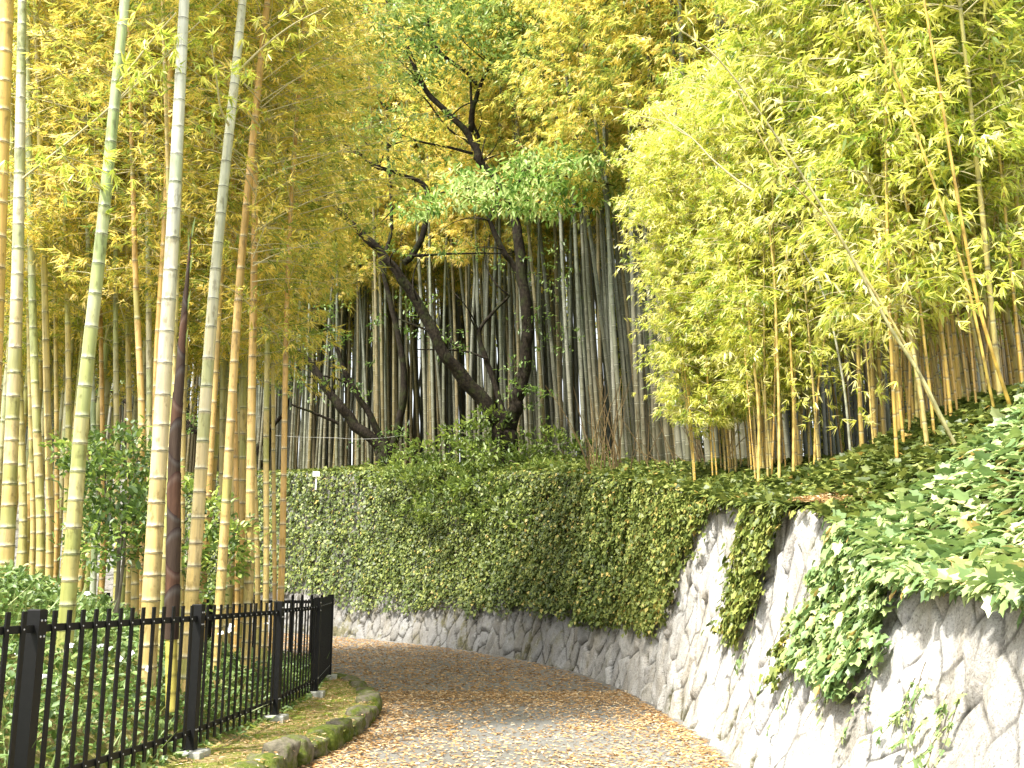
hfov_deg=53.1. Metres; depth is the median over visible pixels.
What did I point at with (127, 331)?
bamboo
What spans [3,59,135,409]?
garden bamboo
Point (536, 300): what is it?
grove bamboo
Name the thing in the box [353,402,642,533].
overhanging bush
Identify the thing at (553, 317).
grove bamboo
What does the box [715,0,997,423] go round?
golden bamboo
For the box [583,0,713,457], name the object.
grove bamboo
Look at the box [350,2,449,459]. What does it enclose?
grove bamboo
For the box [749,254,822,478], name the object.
golden bamboo
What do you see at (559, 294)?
grove bamboo
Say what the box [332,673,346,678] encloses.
kerb stone
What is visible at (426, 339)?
grove bamboo
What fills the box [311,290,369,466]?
grove bamboo
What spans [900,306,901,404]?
golden bamboo
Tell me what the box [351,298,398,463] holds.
grove bamboo
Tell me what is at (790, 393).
golden bamboo
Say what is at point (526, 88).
grove bamboo
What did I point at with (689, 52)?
grove bamboo
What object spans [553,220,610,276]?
grove bamboo
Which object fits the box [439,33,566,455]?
grove bamboo
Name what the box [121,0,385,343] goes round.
garden bamboo
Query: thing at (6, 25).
bamboo
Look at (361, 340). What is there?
grove bamboo
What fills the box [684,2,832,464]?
golden bamboo
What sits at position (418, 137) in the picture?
grove bamboo
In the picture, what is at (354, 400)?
grove bamboo
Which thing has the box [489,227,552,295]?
grove bamboo
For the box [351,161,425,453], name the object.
grove bamboo
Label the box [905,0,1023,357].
golden bamboo
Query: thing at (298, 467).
grove bamboo
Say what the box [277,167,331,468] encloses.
grove bamboo
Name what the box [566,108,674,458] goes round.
grove bamboo
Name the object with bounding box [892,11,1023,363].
golden bamboo
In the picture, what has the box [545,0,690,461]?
grove bamboo
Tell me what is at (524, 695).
fallen leaves
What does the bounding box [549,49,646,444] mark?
grove bamboo
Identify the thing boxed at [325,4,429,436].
grove bamboo
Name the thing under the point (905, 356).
golden bamboo
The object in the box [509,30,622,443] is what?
grove bamboo
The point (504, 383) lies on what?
grove bamboo
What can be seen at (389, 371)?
grove bamboo
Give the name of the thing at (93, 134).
garden bamboo
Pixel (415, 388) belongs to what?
grove bamboo
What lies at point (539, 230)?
grove bamboo
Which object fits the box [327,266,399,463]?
grove bamboo
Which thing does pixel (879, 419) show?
golden bamboo
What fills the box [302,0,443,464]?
grove bamboo
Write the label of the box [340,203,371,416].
grove bamboo
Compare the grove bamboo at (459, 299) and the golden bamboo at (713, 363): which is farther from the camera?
the grove bamboo at (459, 299)
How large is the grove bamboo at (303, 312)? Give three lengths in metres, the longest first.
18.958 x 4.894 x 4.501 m
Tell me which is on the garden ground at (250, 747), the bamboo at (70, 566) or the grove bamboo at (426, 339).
the bamboo at (70, 566)
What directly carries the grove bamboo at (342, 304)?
on the ground above wall at (956, 504)
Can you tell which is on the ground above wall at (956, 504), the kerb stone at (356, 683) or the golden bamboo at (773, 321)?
the golden bamboo at (773, 321)
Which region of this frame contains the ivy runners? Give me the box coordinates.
[718,573,962,767]
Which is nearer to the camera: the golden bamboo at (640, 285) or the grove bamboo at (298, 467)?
the golden bamboo at (640, 285)
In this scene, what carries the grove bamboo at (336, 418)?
on the ground above wall at (956, 504)
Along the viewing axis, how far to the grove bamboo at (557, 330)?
30.21 m
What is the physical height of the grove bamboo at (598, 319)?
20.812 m
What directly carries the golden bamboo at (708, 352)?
on the ground above wall at (956, 504)
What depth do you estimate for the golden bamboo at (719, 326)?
15.89 m
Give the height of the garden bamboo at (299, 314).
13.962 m
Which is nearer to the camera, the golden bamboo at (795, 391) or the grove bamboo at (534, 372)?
the golden bamboo at (795, 391)
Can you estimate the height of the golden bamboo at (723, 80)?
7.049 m
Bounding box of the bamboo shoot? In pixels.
[164,218,194,711]
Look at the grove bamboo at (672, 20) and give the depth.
22.02 m
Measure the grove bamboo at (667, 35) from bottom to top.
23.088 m
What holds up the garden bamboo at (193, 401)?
on the garden ground at (250, 747)
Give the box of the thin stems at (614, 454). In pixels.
[545,373,756,469]
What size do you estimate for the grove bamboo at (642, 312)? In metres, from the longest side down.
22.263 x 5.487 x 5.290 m
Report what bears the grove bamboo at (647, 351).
on the ground above wall at (956, 504)
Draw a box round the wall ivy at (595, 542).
[185,380,1023,694]
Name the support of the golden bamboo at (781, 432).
on the ground above wall at (956, 504)
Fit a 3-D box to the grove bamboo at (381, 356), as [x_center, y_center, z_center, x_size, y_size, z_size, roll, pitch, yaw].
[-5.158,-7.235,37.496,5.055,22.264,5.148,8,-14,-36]
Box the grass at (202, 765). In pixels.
[164,672,374,767]
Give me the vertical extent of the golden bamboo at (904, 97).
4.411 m
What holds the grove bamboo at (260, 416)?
on the ground above wall at (956, 504)
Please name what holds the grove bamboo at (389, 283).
on the ground above wall at (956, 504)
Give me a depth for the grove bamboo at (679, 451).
22.86 m
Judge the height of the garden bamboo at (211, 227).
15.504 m
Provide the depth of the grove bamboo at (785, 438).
20.94 m
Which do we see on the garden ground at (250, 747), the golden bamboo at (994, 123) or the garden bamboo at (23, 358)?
the garden bamboo at (23, 358)
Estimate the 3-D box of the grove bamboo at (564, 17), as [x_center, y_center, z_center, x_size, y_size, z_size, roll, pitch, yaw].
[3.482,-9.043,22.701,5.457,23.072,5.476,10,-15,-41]
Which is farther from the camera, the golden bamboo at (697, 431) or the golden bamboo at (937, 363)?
the golden bamboo at (697, 431)
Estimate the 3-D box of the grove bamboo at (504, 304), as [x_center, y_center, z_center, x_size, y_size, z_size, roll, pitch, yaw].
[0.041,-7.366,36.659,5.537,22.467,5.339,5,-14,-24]
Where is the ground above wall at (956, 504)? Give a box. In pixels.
[126,412,1023,597]
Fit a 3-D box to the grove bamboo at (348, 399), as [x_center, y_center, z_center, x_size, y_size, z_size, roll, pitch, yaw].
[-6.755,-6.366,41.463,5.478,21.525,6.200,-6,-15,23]
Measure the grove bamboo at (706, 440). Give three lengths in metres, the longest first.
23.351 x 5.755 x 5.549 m
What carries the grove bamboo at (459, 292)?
on the ground above wall at (956, 504)
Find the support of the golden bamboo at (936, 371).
on the ground above wall at (956, 504)
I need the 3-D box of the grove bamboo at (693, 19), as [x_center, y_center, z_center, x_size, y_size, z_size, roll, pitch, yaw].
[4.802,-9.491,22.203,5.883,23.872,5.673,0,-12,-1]
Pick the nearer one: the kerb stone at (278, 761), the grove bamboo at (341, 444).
the kerb stone at (278, 761)
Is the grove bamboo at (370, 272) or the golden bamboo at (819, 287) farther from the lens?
the grove bamboo at (370, 272)
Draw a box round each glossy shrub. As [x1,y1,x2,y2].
[38,415,188,619]
[181,476,268,611]
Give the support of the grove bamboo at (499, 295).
on the ground above wall at (956, 504)
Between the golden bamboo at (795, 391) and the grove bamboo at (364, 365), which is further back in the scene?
the grove bamboo at (364, 365)
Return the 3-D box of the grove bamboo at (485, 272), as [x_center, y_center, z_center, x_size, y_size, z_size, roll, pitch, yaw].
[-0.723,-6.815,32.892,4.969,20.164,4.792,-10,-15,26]
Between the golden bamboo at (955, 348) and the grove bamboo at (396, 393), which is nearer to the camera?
the golden bamboo at (955, 348)
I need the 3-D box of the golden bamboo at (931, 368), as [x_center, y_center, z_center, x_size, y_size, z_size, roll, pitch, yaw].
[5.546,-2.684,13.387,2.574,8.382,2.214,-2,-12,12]
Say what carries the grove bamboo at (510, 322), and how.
on the ground above wall at (956, 504)
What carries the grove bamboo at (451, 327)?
on the ground above wall at (956, 504)
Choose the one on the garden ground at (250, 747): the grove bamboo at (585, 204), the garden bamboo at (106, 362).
the garden bamboo at (106, 362)
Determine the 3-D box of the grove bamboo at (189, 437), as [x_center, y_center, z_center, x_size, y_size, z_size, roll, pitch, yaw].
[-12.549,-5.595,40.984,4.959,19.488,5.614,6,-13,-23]
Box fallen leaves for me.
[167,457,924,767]
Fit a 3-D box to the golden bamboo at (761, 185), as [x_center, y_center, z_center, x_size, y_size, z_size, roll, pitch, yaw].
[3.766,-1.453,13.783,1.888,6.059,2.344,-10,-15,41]
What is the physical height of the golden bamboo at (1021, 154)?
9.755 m
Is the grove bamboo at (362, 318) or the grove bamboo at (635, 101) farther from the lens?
the grove bamboo at (362, 318)
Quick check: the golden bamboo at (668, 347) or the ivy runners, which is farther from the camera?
the golden bamboo at (668, 347)
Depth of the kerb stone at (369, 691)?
13.20 m
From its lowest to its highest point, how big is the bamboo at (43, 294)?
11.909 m
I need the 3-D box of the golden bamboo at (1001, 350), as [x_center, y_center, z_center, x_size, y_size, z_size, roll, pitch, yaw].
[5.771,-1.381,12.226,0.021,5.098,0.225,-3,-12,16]
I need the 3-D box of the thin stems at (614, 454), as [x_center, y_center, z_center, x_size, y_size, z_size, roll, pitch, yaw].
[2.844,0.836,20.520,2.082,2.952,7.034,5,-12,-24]
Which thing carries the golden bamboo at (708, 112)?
on the ground above wall at (956, 504)
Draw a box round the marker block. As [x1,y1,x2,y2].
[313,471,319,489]
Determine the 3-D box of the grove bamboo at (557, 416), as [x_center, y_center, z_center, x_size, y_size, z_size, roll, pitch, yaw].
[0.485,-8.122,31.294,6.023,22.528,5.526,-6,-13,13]
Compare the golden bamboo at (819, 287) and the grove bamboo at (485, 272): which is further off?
the grove bamboo at (485, 272)
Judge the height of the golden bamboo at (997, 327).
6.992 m
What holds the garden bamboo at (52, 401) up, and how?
on the garden ground at (250, 747)
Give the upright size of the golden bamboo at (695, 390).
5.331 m
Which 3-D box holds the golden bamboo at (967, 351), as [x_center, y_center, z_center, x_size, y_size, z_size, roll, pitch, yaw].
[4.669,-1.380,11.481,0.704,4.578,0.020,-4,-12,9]
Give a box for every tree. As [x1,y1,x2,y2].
[95,333,315,469]
[262,243,451,464]
[287,0,638,466]
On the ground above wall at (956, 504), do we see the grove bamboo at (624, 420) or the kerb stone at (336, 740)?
the grove bamboo at (624, 420)
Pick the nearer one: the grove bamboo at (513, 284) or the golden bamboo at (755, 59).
the golden bamboo at (755, 59)
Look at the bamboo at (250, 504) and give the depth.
12.59 m
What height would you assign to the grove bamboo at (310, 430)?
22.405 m
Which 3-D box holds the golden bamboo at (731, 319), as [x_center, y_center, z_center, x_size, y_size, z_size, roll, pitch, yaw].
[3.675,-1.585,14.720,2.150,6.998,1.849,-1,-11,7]
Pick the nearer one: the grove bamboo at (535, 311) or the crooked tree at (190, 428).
the grove bamboo at (535, 311)
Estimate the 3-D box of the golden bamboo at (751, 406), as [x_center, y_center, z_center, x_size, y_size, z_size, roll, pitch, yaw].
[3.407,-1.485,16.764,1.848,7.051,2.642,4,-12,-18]
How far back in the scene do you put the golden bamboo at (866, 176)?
10.88 m
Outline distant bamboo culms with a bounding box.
[4,154,1023,477]
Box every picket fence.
[0,595,336,767]
[104,593,322,659]
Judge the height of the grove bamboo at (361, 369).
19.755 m
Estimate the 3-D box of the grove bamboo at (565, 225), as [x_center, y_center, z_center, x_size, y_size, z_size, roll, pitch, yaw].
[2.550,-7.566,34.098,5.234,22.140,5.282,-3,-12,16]
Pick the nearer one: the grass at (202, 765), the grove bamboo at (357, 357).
the grass at (202, 765)
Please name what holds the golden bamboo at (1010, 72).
on the ground above wall at (956, 504)
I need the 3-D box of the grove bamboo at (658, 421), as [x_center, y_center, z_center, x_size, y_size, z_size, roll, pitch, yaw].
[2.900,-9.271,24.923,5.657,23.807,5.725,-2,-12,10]
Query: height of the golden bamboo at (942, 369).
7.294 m
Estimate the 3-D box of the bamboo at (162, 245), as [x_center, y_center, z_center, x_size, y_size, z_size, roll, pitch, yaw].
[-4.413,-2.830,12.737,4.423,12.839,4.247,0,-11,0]
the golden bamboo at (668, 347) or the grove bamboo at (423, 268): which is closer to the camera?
the golden bamboo at (668, 347)
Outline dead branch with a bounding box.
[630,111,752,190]
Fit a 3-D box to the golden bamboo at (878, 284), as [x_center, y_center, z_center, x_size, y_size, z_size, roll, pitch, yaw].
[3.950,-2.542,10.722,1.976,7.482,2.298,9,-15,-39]
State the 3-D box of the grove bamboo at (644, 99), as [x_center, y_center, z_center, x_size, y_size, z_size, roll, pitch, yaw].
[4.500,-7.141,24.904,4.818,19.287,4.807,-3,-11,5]
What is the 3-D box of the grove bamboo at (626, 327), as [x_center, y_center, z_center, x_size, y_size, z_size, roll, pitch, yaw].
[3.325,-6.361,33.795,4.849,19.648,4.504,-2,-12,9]
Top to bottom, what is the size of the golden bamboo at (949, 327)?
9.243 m
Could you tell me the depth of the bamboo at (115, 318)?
14.10 m
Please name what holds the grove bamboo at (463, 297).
on the ground above wall at (956, 504)
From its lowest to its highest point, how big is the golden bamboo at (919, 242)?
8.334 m
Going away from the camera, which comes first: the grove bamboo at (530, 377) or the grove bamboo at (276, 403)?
the grove bamboo at (530, 377)
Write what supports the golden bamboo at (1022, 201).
on the ground above wall at (956, 504)
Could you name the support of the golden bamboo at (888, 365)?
on the ground above wall at (956, 504)
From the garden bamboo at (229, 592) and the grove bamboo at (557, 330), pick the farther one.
the grove bamboo at (557, 330)
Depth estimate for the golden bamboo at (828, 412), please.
14.66 m
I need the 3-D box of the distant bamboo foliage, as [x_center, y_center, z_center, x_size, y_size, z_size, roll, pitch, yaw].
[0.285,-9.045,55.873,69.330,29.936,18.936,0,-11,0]
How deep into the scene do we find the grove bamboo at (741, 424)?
22.54 m
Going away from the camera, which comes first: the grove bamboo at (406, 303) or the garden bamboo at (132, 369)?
the garden bamboo at (132, 369)
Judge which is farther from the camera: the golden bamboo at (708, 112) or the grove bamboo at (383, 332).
the grove bamboo at (383, 332)
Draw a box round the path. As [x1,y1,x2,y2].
[261,631,741,767]
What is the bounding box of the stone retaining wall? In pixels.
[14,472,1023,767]
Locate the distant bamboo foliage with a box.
[5,18,899,418]
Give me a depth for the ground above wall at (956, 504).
8.12 m
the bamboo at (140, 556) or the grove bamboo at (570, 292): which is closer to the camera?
the bamboo at (140, 556)
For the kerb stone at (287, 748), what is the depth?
8.85 m
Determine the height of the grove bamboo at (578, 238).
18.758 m
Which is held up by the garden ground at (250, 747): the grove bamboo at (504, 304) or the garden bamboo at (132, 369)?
the garden bamboo at (132, 369)
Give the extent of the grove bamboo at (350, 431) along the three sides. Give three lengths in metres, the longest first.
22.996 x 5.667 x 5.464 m
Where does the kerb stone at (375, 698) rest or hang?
on the path
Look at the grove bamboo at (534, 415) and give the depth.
39.63 m
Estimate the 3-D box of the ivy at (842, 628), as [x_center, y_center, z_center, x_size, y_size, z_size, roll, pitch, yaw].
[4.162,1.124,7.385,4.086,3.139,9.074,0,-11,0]
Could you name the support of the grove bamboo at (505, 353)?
on the ground above wall at (956, 504)
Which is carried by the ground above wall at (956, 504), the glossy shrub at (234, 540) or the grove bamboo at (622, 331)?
the grove bamboo at (622, 331)
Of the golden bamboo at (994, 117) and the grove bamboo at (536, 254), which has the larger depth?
the grove bamboo at (536, 254)
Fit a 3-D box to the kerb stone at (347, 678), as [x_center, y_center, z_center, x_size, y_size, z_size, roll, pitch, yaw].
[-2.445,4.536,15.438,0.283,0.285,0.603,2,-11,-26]
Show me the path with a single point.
(529, 724)
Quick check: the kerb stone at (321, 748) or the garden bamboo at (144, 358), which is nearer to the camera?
the kerb stone at (321, 748)
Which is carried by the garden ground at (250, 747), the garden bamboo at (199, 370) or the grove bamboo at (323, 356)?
the garden bamboo at (199, 370)
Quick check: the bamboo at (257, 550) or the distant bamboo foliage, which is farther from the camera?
the distant bamboo foliage
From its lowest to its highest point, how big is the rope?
0.138 m
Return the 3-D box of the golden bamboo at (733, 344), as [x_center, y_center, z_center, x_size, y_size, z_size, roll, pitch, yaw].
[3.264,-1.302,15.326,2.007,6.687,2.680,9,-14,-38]
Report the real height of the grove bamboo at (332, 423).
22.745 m
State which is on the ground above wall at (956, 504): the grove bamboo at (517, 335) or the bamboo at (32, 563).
the grove bamboo at (517, 335)
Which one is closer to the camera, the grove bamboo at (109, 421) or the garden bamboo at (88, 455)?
the garden bamboo at (88, 455)
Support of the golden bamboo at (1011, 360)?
on the ground above wall at (956, 504)
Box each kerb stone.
[228,761,266,767]
[246,752,285,767]
[261,737,300,767]
[281,734,314,767]
[307,724,344,751]
[308,737,329,758]
[326,718,353,742]
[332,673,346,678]
[340,675,358,681]
[345,705,372,728]
[347,716,365,736]
[349,680,367,687]
[355,692,382,715]
[356,687,373,690]
[356,689,369,694]
[359,690,378,694]
[366,705,378,722]
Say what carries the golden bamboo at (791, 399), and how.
on the ground above wall at (956, 504)
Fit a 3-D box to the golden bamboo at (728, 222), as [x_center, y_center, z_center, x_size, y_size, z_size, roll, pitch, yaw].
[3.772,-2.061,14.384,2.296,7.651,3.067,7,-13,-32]
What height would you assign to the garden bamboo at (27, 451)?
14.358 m
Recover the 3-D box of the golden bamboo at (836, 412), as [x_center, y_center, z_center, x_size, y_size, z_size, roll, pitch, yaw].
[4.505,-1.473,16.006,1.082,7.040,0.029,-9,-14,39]
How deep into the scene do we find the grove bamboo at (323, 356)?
44.90 m
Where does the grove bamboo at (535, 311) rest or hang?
on the ground above wall at (956, 504)
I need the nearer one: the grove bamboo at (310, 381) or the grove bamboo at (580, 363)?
the grove bamboo at (580, 363)
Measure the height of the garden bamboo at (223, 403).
14.548 m
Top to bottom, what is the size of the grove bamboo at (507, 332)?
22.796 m
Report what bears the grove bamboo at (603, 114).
on the ground above wall at (956, 504)
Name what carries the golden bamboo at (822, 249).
on the ground above wall at (956, 504)
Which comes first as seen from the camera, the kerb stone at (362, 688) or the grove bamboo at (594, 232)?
the kerb stone at (362, 688)
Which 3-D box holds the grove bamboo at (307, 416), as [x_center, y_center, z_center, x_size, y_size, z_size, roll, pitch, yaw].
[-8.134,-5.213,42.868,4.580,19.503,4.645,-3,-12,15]
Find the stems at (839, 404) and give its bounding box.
[611,237,1023,457]
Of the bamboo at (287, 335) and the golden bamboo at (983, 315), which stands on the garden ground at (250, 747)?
the bamboo at (287, 335)
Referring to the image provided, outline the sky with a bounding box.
[63,2,868,464]
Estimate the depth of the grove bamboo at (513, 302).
45.19 m
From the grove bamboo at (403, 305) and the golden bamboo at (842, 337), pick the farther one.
the grove bamboo at (403, 305)
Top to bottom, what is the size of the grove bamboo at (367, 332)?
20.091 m
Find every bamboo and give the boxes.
[0,0,13,418]
[0,0,183,682]
[0,0,229,594]
[0,16,121,511]
[0,23,106,518]
[1,75,124,402]
[2,74,62,379]
[3,4,180,517]
[3,31,194,566]
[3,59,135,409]
[3,223,180,436]
[4,0,158,574]
[4,0,196,574]
[4,0,204,584]
[4,0,238,514]
[4,49,205,525]
[5,0,214,596]
[5,0,229,604]
[5,0,244,578]
[5,0,263,612]
[5,1,186,587]
[5,2,163,585]
[5,248,209,604]
[6,0,158,581]
[6,0,161,588]
[6,0,262,601]
[6,0,274,607]
[6,24,244,591]
[7,3,140,587]
[7,206,198,497]
[8,3,247,614]
[9,0,317,634]
[9,6,273,595]
[10,47,97,433]
[11,0,334,431]
[12,0,316,501]
[16,23,156,566]
[23,0,447,694]
[23,51,151,574]
[25,0,350,605]
[33,23,296,496]
[45,0,262,667]
[48,3,322,553]
[51,0,374,638]
[58,116,204,607]
[64,37,322,392]
[72,11,347,373]
[73,17,387,401]
[80,0,458,679]
[80,13,373,408]
[87,1,386,651]
[90,0,406,677]
[90,3,363,546]
[95,0,420,692]
[96,0,291,673]
[105,383,112,460]
[106,63,317,397]
[107,4,361,599]
[112,0,489,600]
[116,0,412,643]
[119,1,444,643]
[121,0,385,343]
[122,0,402,651]
[125,0,420,656]
[135,0,233,718]
[140,15,369,603]
[167,0,332,718]
[185,246,204,471]
[255,303,259,434]
[257,152,304,442]
[257,168,301,438]
[258,184,338,470]
[259,143,327,435]
[261,122,283,470]
[261,388,263,468]
[264,79,307,455]
[275,293,293,444]
[277,4,365,470]
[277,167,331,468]
[278,12,359,468]
[278,66,334,468]
[280,134,329,468]
[286,0,399,465]
[286,106,354,466]
[287,310,301,430]
[289,127,341,467]
[290,211,315,384]
[294,283,307,468]
[294,305,309,467]
[295,306,306,468]
[295,314,326,467]
[297,6,397,463]
[297,290,327,468]
[300,19,371,466]
[301,0,393,465]
[301,201,348,467]
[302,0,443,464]
[305,35,390,468]
[305,128,351,467]
[306,17,409,464]
[309,14,376,466]
[311,11,422,464]
[311,44,364,467]
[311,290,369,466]
[314,0,422,464]
[317,308,335,448]
[318,0,433,437]
[323,305,325,465]
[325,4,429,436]
[325,10,431,464]
[325,231,399,443]
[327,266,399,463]
[328,287,383,439]
[329,77,424,429]
[330,315,332,467]
[332,54,421,402]
[333,0,469,461]
[334,165,396,440]
[338,273,370,465]
[339,290,371,361]
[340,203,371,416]
[340,230,399,462]
[341,0,453,458]
[342,314,344,465]
[346,299,397,464]
[346,308,382,337]
[348,13,449,463]
[350,2,449,456]
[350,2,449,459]
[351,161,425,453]
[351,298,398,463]
[354,37,397,462]
[361,110,421,313]
[364,0,483,462]
[364,161,437,462]
[365,0,476,460]
[365,30,450,462]
[368,5,448,456]
[369,0,455,459]
[369,154,425,463]
[369,183,409,463]
[369,296,402,366]
[371,258,436,459]
[371,268,404,439]
[373,0,476,438]
[373,4,458,450]
[379,0,503,460]
[379,4,495,461]
[384,206,404,454]
[388,20,456,306]
[392,3,509,456]
[396,261,458,301]
[397,16,471,460]
[397,101,448,395]
[399,1,489,360]
[399,43,521,367]
[400,0,506,436]
[405,36,533,460]
[407,7,547,461]
[407,144,463,459]
[412,1,506,459]
[413,44,503,429]
[414,1,539,403]
[415,27,497,290]
[419,152,473,459]
[420,87,546,410]
[420,133,497,341]
[421,0,549,451]
[422,257,490,458]
[423,0,546,455]
[423,1,532,455]
[424,0,560,453]
[424,25,534,382]
[424,25,543,407]
[424,96,502,460]
[426,31,513,391]
[432,267,488,321]
[435,0,554,454]
[438,4,561,454]
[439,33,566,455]
[439,93,542,344]
[441,14,611,453]
[444,9,583,454]
[448,0,613,431]
[449,155,506,349]
[451,243,502,459]
[453,0,588,456]
[458,166,497,371]
[462,80,553,449]
[466,2,577,443]
[470,0,592,456]
[476,0,616,452]
[476,110,572,367]
[479,258,534,408]
[480,3,592,455]
[480,145,604,422]
[482,109,593,454]
[482,249,565,435]
[485,0,637,460]
[487,21,621,446]
[487,198,508,367]
[488,125,568,356]
[489,0,613,453]
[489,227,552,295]
[492,228,568,294]
[495,31,611,453]
[496,0,633,459]
[496,6,622,334]
[497,2,642,459]
[498,2,636,456]
[500,1,633,391]
[501,241,549,444]
[503,97,558,452]
[506,183,558,446]
[508,62,597,435]
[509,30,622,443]
[510,0,642,460]
[510,87,612,401]
[511,0,636,459]
[513,0,615,383]
[525,0,691,456]
[528,117,629,277]
[533,229,566,452]
[535,0,676,460]
[540,220,594,294]
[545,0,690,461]
[546,0,697,458]
[546,1,684,459]
[546,1,689,459]
[546,210,628,263]
[547,0,668,460]
[547,4,656,459]
[547,214,578,372]
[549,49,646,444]
[549,222,577,234]
[550,0,727,461]
[550,3,663,458]
[550,35,640,361]
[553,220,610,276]
[560,0,707,463]
[564,0,733,458]
[565,30,647,400]
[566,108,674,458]
[567,0,695,182]
[568,0,770,137]
[573,25,664,459]
[574,0,688,458]
[582,0,702,457]
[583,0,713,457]
[584,0,745,458]
[587,96,764,467]
[589,179,626,456]
[590,124,627,456]
[593,210,635,431]
[595,0,754,85]
[595,29,750,428]
[597,0,756,457]
[598,0,759,461]
[598,124,715,479]
[605,0,735,461]
[611,0,752,459]
[611,185,724,479]
[616,125,737,474]
[618,0,777,441]
[621,161,724,471]
[621,173,704,419]
[621,178,721,421]
[625,120,724,470]
[625,144,740,465]
[627,129,728,423]
[631,167,732,441]
[634,13,789,458]
[634,128,762,438]
[637,124,740,467]
[639,98,739,474]
[641,48,817,458]
[641,188,745,463]
[645,136,740,468]
[649,108,742,472]
[650,29,848,464]
[651,62,805,468]
[651,157,741,467]
[653,7,767,97]
[653,138,740,469]
[654,51,805,469]
[658,120,755,458]
[660,154,766,467]
[661,3,752,459]
[662,75,793,381]
[669,0,957,449]
[674,92,783,471]
[674,109,803,468]
[677,93,829,435]
[677,97,818,462]
[678,5,748,185]
[680,213,751,468]
[682,0,842,476]
[683,131,802,459]
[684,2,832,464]
[688,89,756,469]
[690,82,945,430]
[693,0,840,390]
[693,14,834,468]
[693,165,781,390]
[695,159,801,421]
[696,0,826,430]
[696,45,835,480]
[697,72,812,438]
[701,220,797,485]
[704,10,887,447]
[705,75,841,455]
[708,3,876,462]
[708,78,846,463]
[709,208,811,477]
[713,0,960,455]
[714,0,952,400]
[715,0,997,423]
[719,42,856,459]
[722,127,830,448]
[727,408,751,466]
[731,0,1023,392]
[731,147,855,406]
[734,0,985,303]
[735,200,755,477]
[735,225,899,450]
[736,36,975,446]
[737,0,1011,397]
[740,0,992,445]
[741,54,970,437]
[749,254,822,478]
[752,151,851,463]
[755,0,989,396]
[757,211,785,466]
[759,0,960,420]
[762,10,954,405]
[764,0,1010,398]
[765,38,881,431]
[766,0,1004,427]
[766,94,775,482]
[767,5,1009,396]
[767,266,851,463]
[768,0,1022,415]
[768,6,984,368]
[769,190,862,462]
[771,33,885,321]
[772,418,775,462]
[774,3,932,397]
[775,0,961,417]
[775,103,887,434]
[778,0,1023,398]
[780,0,1023,435]
[780,138,794,462]
[781,0,1023,458]
[781,1,1023,382]
[781,17,1009,406]
[782,152,853,439]
[784,0,1023,429]
[784,406,789,454]
[788,0,1023,342]
[788,0,1023,390]
[789,1,1020,404]
[790,257,834,437]
[794,197,796,465]
[806,281,849,445]
[808,205,831,455]
[810,2,1007,400]
[812,17,1011,403]
[816,0,1023,390]
[816,187,934,380]
[817,374,818,428]
[818,309,842,452]
[827,273,922,443]
[831,25,1008,353]
[832,266,886,430]
[835,0,1023,319]
[835,0,1023,425]
[836,0,1023,406]
[843,0,1023,396]
[845,28,977,409]
[845,314,977,387]
[848,293,975,397]
[856,0,1023,315]
[856,15,1023,384]
[863,19,1022,327]
[864,0,1023,404]
[867,0,1023,382]
[875,3,1021,419]
[879,4,1023,296]
[881,320,890,385]
[888,0,1023,382]
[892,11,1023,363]
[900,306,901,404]
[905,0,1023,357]
[905,16,1023,384]
[905,77,910,429]
[909,28,946,414]
[914,46,968,400]
[918,36,957,409]
[918,311,927,410]
[922,7,1023,373]
[928,8,1023,307]
[934,326,943,393]
[934,344,937,400]
[938,344,943,399]
[946,2,976,402]
[959,317,976,391]
[961,311,968,372]
[964,19,1013,387]
[968,296,977,391]
[971,3,1022,374]
[972,161,1017,388]
[979,317,990,380]
[980,19,1023,325]
[985,56,1006,386]
[995,312,1002,376]
[997,312,1005,384]
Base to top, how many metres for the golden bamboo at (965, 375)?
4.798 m
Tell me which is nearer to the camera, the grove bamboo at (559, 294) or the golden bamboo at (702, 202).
the golden bamboo at (702, 202)
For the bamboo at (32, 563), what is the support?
on the garden ground at (250, 747)
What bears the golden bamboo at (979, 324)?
on the ground above wall at (956, 504)
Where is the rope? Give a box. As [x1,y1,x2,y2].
[275,435,402,438]
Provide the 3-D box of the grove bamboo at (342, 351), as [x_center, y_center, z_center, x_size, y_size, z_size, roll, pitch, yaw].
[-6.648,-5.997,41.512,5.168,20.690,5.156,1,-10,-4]
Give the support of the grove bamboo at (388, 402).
on the ground above wall at (956, 504)
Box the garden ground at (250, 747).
[0,596,375,767]
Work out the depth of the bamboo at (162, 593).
11.08 m
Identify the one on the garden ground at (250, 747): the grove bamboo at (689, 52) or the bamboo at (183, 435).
the bamboo at (183, 435)
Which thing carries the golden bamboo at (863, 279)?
on the ground above wall at (956, 504)
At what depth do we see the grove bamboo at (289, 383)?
43.19 m
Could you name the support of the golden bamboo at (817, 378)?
on the ground above wall at (956, 504)
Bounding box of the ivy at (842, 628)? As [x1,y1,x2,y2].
[715,384,1023,767]
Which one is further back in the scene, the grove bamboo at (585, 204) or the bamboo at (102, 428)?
the grove bamboo at (585, 204)
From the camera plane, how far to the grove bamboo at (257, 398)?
43.80 m
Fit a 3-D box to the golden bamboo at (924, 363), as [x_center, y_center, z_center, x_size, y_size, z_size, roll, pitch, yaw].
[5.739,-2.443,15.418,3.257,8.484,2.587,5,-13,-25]
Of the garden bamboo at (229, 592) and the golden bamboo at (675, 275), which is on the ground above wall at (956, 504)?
the golden bamboo at (675, 275)
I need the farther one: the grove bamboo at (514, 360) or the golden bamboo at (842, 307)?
the grove bamboo at (514, 360)
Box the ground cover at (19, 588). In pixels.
[0,559,330,767]
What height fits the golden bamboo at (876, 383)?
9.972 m
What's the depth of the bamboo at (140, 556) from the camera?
14.74 m
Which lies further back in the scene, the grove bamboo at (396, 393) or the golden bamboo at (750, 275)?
the grove bamboo at (396, 393)

